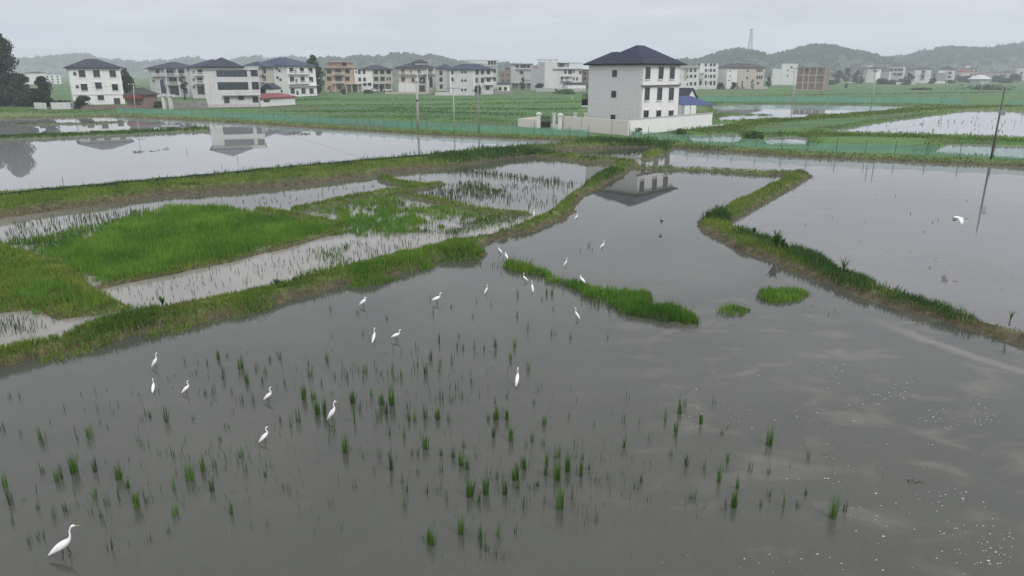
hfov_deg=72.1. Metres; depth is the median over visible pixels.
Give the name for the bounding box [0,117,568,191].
pond water
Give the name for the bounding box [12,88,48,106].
bush
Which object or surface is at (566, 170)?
turbid water
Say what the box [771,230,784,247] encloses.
plant
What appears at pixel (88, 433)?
rice tuft
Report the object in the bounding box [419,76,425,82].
window
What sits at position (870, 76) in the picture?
house
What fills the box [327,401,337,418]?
egret
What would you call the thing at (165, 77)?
house
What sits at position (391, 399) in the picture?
rice tuft
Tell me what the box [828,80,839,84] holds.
bush
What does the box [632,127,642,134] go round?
bush
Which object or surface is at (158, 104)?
bush
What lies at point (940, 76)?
house
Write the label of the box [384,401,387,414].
rice tuft
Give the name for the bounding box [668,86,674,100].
window
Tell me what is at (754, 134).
bush
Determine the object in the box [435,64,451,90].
house
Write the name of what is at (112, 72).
window
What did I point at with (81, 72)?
window
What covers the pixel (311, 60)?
tree
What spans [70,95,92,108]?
bush
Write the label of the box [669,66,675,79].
window
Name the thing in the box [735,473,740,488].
rice tuft
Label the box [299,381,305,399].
rice tuft
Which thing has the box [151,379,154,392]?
egret
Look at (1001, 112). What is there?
utility pole
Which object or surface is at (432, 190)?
sparse rice
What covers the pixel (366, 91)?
bush
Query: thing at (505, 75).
house
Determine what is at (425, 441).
rice tuft
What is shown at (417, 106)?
utility pole
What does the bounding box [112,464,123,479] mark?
rice tuft
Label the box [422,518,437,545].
rice tuft
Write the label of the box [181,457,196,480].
rice tuft
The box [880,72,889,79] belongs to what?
house
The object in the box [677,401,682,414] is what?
rice tuft
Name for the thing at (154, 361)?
egret
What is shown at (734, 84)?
bush
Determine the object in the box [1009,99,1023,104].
net fence
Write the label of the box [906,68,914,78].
house
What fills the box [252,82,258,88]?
window
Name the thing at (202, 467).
rice tuft
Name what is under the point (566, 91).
bush
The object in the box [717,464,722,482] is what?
rice tuft
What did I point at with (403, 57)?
forest
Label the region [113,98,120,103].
door
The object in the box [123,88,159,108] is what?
hut
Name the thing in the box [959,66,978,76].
house
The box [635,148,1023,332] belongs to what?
pond water
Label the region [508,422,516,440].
rice tuft
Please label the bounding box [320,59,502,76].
hill
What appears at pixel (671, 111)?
window
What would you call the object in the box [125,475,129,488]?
rice tuft
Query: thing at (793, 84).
utility pole
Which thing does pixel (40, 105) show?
boundary wall
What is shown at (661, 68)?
window
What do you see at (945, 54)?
forest
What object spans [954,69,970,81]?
house
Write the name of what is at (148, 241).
rice seedlings
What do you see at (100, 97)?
window
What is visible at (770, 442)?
rice tuft
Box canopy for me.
[678,96,714,114]
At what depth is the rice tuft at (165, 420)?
18.89 m
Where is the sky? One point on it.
(512, 31)
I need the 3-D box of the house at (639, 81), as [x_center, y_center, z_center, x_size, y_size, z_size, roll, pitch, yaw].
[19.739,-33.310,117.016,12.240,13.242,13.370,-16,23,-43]
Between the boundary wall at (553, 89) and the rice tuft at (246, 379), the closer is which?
the rice tuft at (246, 379)
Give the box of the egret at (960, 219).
[952,216,964,223]
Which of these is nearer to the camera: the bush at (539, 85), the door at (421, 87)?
the door at (421, 87)
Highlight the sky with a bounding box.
[0,0,1023,68]
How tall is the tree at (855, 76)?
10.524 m
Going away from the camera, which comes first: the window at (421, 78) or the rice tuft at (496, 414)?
the rice tuft at (496, 414)
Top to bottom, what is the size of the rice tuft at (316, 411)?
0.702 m
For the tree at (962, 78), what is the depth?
622.94 m
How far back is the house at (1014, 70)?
976.98 m
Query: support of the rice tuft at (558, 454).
on the water at (772, 359)
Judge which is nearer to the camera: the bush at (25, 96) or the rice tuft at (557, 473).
the rice tuft at (557, 473)
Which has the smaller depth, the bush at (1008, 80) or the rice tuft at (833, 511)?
the rice tuft at (833, 511)
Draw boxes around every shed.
[258,93,296,106]
[677,88,697,114]
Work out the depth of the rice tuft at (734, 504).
15.18 m
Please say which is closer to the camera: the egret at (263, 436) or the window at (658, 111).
the egret at (263, 436)
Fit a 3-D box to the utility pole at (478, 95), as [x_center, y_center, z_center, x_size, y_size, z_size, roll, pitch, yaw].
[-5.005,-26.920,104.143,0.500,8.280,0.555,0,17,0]
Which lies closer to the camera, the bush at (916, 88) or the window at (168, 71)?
the window at (168, 71)
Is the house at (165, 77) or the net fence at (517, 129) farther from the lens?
the house at (165, 77)
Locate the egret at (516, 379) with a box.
[515,367,518,385]
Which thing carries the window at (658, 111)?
in the house at (639, 81)
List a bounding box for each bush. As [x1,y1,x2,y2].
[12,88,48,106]
[48,100,70,107]
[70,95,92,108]
[154,101,161,107]
[362,89,373,93]
[535,83,543,87]
[553,89,574,93]
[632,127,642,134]
[670,128,687,135]
[717,83,724,88]
[730,82,738,88]
[745,130,763,138]
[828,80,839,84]
[855,78,863,83]
[883,79,899,83]
[901,80,910,84]
[910,87,931,89]
[928,78,936,83]
[951,83,1022,89]
[997,78,1017,82]
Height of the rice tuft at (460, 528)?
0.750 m
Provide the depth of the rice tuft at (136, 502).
15.15 m
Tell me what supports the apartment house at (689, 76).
on the ground at (846, 144)
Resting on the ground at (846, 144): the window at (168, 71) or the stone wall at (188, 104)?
the stone wall at (188, 104)
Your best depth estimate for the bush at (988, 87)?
358.51 m
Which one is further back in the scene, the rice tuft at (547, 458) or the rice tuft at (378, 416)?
the rice tuft at (378, 416)
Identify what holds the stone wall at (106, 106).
on the ground at (846, 144)
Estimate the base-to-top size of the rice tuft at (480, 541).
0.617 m
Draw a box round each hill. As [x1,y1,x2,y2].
[7,56,250,75]
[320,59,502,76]
[699,53,954,77]
[905,42,1023,72]
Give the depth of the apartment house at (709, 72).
369.24 m
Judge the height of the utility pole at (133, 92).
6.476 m
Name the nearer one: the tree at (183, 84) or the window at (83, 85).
the window at (83, 85)
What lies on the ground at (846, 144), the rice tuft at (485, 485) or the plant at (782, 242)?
the plant at (782, 242)
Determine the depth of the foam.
15.13 m
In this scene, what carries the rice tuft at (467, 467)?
on the water at (772, 359)
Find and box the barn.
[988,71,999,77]
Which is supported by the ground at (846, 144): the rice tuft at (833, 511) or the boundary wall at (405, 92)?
the boundary wall at (405, 92)
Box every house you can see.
[25,75,61,83]
[26,72,45,74]
[63,59,124,104]
[144,62,192,96]
[186,59,213,97]
[199,57,261,107]
[243,61,275,92]
[263,57,318,96]
[321,61,358,91]
[354,65,393,91]
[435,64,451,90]
[444,64,494,94]
[460,60,498,88]
[499,67,510,82]
[510,63,533,88]
[531,59,585,89]
[579,45,686,119]
[582,69,588,88]
[679,66,699,89]
[698,63,718,88]
[717,63,766,88]
[771,62,797,84]
[795,67,831,90]
[843,71,853,79]
[854,67,866,79]
[866,66,881,82]
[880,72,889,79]
[881,69,891,80]
[890,67,905,80]
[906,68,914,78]
[910,67,931,82]
[932,73,946,80]
[938,66,955,79]
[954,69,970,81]
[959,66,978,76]
[979,71,992,77]
[999,70,1013,77]
[1004,69,1017,73]
[1017,66,1023,79]
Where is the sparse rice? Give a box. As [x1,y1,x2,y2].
[0,118,1011,565]
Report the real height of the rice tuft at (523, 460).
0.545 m
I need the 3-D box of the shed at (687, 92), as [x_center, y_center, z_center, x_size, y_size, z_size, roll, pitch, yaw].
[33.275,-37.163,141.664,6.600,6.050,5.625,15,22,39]
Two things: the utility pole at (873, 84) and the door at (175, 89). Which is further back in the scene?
the door at (175, 89)
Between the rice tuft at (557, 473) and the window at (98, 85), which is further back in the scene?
the window at (98, 85)
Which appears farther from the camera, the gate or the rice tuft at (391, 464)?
the gate
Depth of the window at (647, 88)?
110.66 m
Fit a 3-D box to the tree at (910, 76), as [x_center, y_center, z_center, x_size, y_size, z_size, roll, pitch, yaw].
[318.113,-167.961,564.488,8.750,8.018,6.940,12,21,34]
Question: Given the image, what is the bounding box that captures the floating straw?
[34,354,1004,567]
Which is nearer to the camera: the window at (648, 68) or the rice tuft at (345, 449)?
the rice tuft at (345, 449)
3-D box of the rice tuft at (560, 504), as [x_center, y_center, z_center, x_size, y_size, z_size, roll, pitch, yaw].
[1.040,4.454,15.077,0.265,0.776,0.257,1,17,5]
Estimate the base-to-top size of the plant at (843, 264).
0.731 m
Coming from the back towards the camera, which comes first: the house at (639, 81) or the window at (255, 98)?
the window at (255, 98)
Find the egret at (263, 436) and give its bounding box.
[259,426,267,441]
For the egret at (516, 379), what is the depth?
21.05 m
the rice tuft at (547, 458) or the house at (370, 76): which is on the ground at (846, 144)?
the house at (370, 76)
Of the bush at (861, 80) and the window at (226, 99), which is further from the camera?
the bush at (861, 80)
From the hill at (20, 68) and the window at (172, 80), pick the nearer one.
the window at (172, 80)
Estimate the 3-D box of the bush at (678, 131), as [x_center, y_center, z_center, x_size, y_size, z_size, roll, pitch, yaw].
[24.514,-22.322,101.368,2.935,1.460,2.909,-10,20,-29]
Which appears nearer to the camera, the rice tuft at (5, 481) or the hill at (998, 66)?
the rice tuft at (5, 481)
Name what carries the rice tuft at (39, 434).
on the water at (772, 359)
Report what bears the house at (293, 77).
on the ground at (846, 144)
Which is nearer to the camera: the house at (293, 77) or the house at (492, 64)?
the house at (293, 77)
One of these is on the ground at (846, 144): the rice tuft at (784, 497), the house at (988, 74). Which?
the house at (988, 74)
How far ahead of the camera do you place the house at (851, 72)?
839.77 m
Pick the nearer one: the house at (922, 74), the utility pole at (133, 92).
the utility pole at (133, 92)
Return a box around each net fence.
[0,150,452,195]
[115,105,588,136]
[629,127,995,157]
[697,94,965,103]
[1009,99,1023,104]
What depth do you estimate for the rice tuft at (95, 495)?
15.51 m
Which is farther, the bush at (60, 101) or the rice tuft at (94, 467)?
the bush at (60, 101)
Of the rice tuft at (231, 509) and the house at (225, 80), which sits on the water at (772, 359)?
the rice tuft at (231, 509)
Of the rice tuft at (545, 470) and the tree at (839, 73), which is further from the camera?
the tree at (839, 73)
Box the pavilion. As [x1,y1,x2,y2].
[968,75,991,83]
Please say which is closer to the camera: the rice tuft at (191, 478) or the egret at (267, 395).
the rice tuft at (191, 478)
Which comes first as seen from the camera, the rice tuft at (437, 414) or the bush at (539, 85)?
the rice tuft at (437, 414)
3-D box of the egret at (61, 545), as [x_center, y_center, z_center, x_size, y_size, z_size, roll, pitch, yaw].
[-8.611,5.018,13.580,0.682,1.012,0.129,-2,17,-8]
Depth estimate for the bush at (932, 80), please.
538.75 m
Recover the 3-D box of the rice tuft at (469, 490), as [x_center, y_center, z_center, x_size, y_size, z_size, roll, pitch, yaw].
[-0.883,4.367,15.544,0.473,0.656,0.428,-4,18,-14]
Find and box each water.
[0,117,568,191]
[0,141,1023,575]
[0,155,614,346]
[412,104,1023,157]
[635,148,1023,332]
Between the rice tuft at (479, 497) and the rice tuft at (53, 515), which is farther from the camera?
the rice tuft at (479, 497)
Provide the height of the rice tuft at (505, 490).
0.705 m
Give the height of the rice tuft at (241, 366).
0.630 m
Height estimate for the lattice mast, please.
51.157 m
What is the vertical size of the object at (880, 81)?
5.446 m
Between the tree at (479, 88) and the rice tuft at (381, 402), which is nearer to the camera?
the rice tuft at (381, 402)
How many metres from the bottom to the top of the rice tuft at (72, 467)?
0.807 m
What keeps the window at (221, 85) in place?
in the house at (225, 80)
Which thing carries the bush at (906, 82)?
on the ground at (846, 144)
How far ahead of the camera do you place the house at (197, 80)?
239.32 m
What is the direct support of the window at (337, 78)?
in the house at (339, 75)
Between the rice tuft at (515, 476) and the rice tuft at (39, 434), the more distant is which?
the rice tuft at (39, 434)
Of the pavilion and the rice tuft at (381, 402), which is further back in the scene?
the pavilion
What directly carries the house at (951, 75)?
on the ground at (846, 144)
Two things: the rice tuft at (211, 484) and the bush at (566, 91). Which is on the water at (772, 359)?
the rice tuft at (211, 484)
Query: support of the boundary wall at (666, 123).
on the ground at (846, 144)
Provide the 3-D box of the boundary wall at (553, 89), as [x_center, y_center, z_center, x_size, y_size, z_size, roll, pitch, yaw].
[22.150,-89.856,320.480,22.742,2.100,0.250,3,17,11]
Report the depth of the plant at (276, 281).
29.70 m
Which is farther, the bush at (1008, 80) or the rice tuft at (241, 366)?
the bush at (1008, 80)
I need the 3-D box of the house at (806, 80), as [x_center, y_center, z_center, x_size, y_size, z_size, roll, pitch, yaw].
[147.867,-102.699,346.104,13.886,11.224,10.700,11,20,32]
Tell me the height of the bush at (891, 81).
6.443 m
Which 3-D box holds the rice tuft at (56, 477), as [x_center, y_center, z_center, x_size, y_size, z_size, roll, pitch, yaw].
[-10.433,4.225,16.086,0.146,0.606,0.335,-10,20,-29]
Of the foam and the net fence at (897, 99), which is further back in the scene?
the net fence at (897, 99)
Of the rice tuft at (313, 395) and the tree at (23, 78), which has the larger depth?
the tree at (23, 78)
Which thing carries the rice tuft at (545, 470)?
on the water at (772, 359)
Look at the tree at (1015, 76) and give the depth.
655.97 m
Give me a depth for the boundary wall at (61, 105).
170.84 m
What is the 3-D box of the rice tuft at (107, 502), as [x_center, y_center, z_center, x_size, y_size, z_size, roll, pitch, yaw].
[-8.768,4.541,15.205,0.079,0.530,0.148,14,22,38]
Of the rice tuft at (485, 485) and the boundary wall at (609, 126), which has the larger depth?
the boundary wall at (609, 126)
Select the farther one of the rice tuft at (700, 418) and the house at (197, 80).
the house at (197, 80)
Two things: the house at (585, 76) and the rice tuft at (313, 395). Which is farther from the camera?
the house at (585, 76)
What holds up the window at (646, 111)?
in the house at (639, 81)
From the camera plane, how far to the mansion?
291.25 m
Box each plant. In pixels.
[158,296,164,304]
[271,278,281,283]
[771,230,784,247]
[780,238,787,249]
[836,256,850,267]
[1008,310,1016,325]
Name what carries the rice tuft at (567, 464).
on the water at (772, 359)
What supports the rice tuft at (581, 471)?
on the water at (772, 359)
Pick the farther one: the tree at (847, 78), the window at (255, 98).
the tree at (847, 78)
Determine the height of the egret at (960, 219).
0.337 m
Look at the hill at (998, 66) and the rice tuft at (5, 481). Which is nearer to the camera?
the rice tuft at (5, 481)
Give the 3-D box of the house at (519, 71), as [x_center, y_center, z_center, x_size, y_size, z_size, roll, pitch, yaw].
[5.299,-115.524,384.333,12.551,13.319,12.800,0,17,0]
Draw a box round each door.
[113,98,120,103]
[170,86,179,94]
[197,86,204,93]
[419,85,424,91]
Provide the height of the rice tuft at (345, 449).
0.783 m
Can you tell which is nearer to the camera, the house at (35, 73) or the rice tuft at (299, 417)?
the rice tuft at (299, 417)
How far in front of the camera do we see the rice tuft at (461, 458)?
16.81 m
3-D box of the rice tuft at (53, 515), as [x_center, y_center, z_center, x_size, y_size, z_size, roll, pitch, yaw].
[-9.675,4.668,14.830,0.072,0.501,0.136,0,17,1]
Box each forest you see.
[0,52,307,74]
[303,52,572,76]
[676,43,955,77]
[888,41,1023,74]
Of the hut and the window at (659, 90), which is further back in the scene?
the hut
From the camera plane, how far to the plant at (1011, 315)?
25.29 m
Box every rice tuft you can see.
[1,465,7,487]
[4,488,13,505]
[35,424,41,439]
[50,502,56,518]
[51,467,59,482]
[66,449,78,473]
[82,421,93,438]
[90,454,99,472]
[90,487,96,497]
[103,495,110,507]
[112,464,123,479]
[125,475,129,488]
[128,486,139,508]
[158,404,171,422]
[169,499,179,516]
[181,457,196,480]
[199,453,205,471]
[208,474,214,491]
[228,497,232,514]
[236,355,243,368]
[241,366,249,382]
[292,405,302,421]
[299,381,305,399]
[309,399,319,414]
[310,386,315,399]
[321,400,326,414]
[340,430,347,453]
[345,386,357,403]
[375,405,383,418]
[376,391,383,404]
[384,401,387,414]
[386,381,394,405]
[388,445,394,470]
[420,433,429,449]
[421,362,427,374]
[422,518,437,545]
[433,403,442,418]
[456,450,465,465]
[456,511,465,534]
[459,469,477,497]
[464,453,469,469]
[475,491,480,503]
[476,520,482,538]
[478,532,485,547]
[479,472,490,495]
[492,405,500,419]
[496,478,509,494]
[504,407,508,419]
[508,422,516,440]
[511,463,524,480]
[521,454,529,469]
[543,464,546,474]
[545,451,550,463]
[546,455,560,480]
[554,443,561,458]
[555,482,564,509]
[563,449,576,472]
[579,457,583,475]
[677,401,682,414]
[699,414,702,424]
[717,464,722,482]
[729,490,740,507]
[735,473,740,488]
[765,427,774,445]
[783,491,785,506]
[825,489,845,518]
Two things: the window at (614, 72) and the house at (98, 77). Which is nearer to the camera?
the window at (614, 72)
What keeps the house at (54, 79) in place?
on the ground at (846, 144)
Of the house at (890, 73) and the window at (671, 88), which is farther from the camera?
the house at (890, 73)
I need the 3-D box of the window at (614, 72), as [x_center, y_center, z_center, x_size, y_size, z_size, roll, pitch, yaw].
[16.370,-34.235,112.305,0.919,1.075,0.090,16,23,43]
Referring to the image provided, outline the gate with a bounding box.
[541,115,549,127]
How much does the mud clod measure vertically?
0.090 m
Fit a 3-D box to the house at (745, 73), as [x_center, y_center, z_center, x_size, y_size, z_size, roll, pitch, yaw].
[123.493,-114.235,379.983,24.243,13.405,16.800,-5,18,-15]
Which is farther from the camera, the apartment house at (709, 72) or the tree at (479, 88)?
the apartment house at (709, 72)
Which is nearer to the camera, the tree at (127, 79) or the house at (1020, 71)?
the tree at (127, 79)
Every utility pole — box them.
[128,83,137,107]
[409,74,422,129]
[446,86,460,130]
[476,77,479,131]
[791,67,798,103]
[871,69,879,102]
[990,88,1005,158]
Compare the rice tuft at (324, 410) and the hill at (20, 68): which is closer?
the rice tuft at (324, 410)
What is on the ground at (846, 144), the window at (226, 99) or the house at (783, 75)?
the house at (783, 75)
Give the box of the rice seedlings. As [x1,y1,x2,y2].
[0,97,810,326]
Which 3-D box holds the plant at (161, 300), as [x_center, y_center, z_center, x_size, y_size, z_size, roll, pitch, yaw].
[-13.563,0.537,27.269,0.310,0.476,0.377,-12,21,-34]
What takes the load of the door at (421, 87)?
in the mansion
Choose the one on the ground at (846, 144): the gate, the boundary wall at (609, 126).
the boundary wall at (609, 126)
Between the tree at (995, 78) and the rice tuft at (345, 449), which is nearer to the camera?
the rice tuft at (345, 449)
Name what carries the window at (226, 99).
in the house at (225, 80)
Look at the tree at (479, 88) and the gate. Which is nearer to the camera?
the gate
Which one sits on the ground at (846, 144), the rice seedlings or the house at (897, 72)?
the house at (897, 72)
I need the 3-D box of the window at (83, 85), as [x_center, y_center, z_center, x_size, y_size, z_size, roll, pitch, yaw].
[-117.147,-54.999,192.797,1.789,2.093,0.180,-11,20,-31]
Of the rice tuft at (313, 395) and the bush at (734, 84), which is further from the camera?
the bush at (734, 84)
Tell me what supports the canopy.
on the ground at (846, 144)
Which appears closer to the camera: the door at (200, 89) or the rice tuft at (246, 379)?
the rice tuft at (246, 379)
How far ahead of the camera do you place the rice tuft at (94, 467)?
16.53 m
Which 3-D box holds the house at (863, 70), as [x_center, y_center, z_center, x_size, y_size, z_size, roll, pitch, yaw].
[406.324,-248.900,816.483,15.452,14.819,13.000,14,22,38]
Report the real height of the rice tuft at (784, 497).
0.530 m
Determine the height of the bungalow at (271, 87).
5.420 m
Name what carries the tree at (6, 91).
on the ground at (846, 144)
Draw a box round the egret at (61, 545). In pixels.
[48,525,78,557]
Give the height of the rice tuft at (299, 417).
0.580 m
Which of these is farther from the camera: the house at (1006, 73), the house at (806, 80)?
the house at (1006, 73)
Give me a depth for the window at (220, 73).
178.53 m
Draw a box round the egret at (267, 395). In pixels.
[263,387,272,400]
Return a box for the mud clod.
[906,479,925,483]
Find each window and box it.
[77,69,85,77]
[80,83,87,90]
[92,69,100,77]
[95,82,101,88]
[97,95,104,100]
[108,69,116,77]
[111,83,118,90]
[159,78,166,92]
[167,70,173,75]
[169,78,176,83]
[216,70,246,76]
[217,82,248,89]
[224,97,229,102]
[250,70,257,75]
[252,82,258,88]
[252,96,257,102]
[335,76,341,81]
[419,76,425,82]
[429,76,432,86]
[611,91,615,97]
[612,70,616,76]
[643,109,649,117]
[644,86,650,100]
[645,66,651,79]
[656,86,662,100]
[656,109,661,116]
[658,66,664,79]
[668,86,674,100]
[668,109,673,115]
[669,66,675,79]
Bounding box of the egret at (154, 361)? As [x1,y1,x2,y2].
[151,353,156,366]
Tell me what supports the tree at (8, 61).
on the ground at (846, 144)
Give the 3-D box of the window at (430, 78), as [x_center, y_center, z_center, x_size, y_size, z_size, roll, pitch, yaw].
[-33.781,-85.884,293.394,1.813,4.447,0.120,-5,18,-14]
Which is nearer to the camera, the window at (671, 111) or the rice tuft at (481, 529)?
the rice tuft at (481, 529)
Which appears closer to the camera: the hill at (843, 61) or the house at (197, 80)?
the house at (197, 80)
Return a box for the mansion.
[393,59,435,93]
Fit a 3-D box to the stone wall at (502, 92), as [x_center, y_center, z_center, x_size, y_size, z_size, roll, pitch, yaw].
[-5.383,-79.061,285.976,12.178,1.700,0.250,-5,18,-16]
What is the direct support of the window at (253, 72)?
in the house at (225, 80)
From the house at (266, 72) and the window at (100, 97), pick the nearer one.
the window at (100, 97)
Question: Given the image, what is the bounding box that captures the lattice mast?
[747,29,752,48]
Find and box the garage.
[345,84,361,91]
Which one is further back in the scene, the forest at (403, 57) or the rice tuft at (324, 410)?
the forest at (403, 57)
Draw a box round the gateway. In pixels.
[157,95,174,108]
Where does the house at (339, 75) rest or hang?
on the ground at (846, 144)
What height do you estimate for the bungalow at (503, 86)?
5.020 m
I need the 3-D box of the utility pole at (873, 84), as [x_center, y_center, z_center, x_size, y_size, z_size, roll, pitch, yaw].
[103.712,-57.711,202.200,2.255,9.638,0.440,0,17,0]
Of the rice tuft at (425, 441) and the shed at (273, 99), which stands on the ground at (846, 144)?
the shed at (273, 99)
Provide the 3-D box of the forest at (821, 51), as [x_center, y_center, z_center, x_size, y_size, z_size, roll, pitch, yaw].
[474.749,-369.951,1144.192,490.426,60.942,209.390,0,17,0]
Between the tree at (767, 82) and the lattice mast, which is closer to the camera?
the tree at (767, 82)
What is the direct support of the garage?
on the ground at (846, 144)
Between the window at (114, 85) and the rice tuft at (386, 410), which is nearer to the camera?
the rice tuft at (386, 410)
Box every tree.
[0,33,23,104]
[0,85,14,106]
[3,73,29,97]
[32,76,55,106]
[120,67,134,93]
[121,74,135,100]
[179,76,187,99]
[306,54,325,93]
[474,85,481,93]
[765,77,771,86]
[832,70,844,81]
[841,68,850,81]
[851,70,862,81]
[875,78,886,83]
[903,73,914,80]
[955,75,973,81]
[991,75,1004,81]
[1006,73,1022,81]
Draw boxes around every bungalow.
[260,83,281,92]
[496,81,510,90]
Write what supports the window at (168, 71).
in the house at (165, 77)
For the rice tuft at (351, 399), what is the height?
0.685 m
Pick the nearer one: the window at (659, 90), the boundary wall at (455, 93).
the window at (659, 90)
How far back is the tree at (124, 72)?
249.86 m
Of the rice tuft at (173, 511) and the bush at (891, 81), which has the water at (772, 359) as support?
the rice tuft at (173, 511)
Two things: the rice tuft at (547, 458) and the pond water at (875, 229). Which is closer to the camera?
the rice tuft at (547, 458)
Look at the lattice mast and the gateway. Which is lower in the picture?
the gateway
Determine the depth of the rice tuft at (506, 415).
19.04 m
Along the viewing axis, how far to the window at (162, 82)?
255.49 m
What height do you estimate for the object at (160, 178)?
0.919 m
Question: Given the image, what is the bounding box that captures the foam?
[662,364,1013,570]
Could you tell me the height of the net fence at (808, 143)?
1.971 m
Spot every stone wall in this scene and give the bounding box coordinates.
[79,105,144,108]
[172,101,207,108]
[493,91,512,93]
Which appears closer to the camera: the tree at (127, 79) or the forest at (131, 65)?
the tree at (127, 79)
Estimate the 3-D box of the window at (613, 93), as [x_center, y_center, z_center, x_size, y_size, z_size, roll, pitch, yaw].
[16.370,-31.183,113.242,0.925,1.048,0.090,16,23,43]
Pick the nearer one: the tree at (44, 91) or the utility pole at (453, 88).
the utility pole at (453, 88)
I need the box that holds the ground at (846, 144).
[0,76,1023,366]
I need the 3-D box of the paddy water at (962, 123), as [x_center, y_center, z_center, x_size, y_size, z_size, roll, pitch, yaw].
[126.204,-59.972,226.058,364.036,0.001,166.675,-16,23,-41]
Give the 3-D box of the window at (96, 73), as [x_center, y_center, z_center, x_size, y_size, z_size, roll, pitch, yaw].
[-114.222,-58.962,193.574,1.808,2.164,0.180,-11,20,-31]
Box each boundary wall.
[34,102,46,108]
[50,102,74,108]
[385,92,426,93]
[435,92,474,94]
[518,112,629,135]
[536,88,585,91]
[629,113,712,134]
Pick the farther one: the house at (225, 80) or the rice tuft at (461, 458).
the house at (225, 80)
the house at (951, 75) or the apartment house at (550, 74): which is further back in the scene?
the house at (951, 75)
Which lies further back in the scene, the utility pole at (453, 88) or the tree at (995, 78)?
the tree at (995, 78)
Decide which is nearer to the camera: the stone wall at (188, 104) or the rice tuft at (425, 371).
the rice tuft at (425, 371)
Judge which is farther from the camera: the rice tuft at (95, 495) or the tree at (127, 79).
the tree at (127, 79)
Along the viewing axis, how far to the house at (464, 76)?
281.30 m
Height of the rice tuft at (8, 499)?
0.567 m

